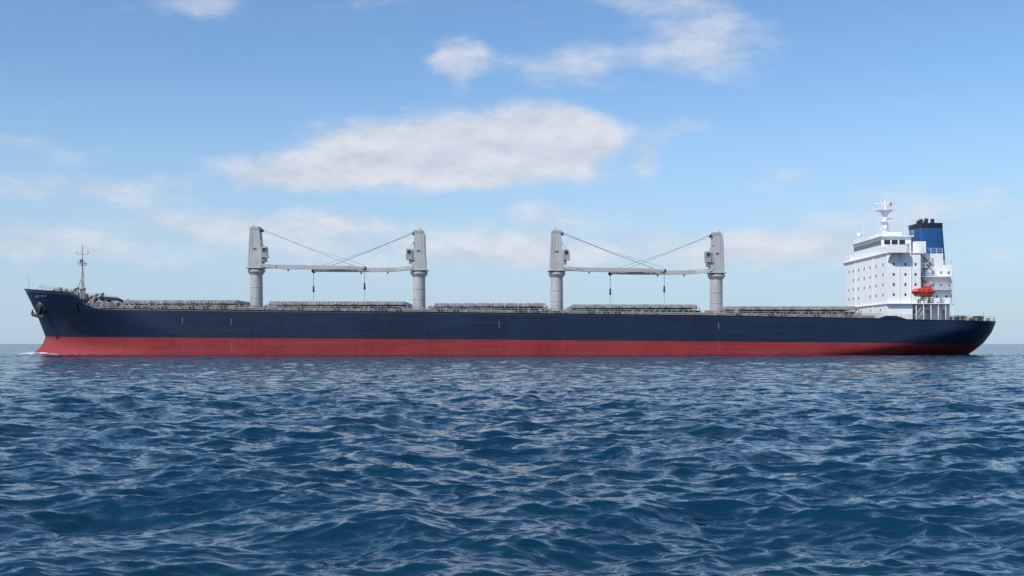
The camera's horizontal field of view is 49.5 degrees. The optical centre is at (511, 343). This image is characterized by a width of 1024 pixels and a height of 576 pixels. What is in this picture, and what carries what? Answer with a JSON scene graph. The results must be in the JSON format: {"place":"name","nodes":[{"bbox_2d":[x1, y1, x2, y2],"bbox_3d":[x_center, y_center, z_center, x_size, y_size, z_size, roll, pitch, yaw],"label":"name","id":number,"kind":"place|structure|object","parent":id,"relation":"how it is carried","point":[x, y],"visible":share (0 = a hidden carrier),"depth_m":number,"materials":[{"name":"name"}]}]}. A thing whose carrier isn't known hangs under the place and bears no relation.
{"place":"outdoors","nodes":[
{"label":"outdoors","id":0,"kind":"place"},
{"bbox_2d":[0,344,1023,575],"bbox_3d":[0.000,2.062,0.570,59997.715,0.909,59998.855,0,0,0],"label":"sea water","id":1,"kind":"structure","parent":0,"point":[515,465],"depth_m":20.64,"materials":[{"name":"blue liquid"}]},
{"bbox_2d":[24,193,995,354],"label":"bulk carrier ship","id":2,"kind":"object","parent":1,"relation":"on","point":[899,289],"visible":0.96,"depth_m":218.09,"materials":[{"name":"blue paint"}]},
{"bbox_2d":[0,0,1023,343],"label":"sky","id":3,"kind":"structure","parent":0,"point":[149,136],"materials":[{"name":"blue"}]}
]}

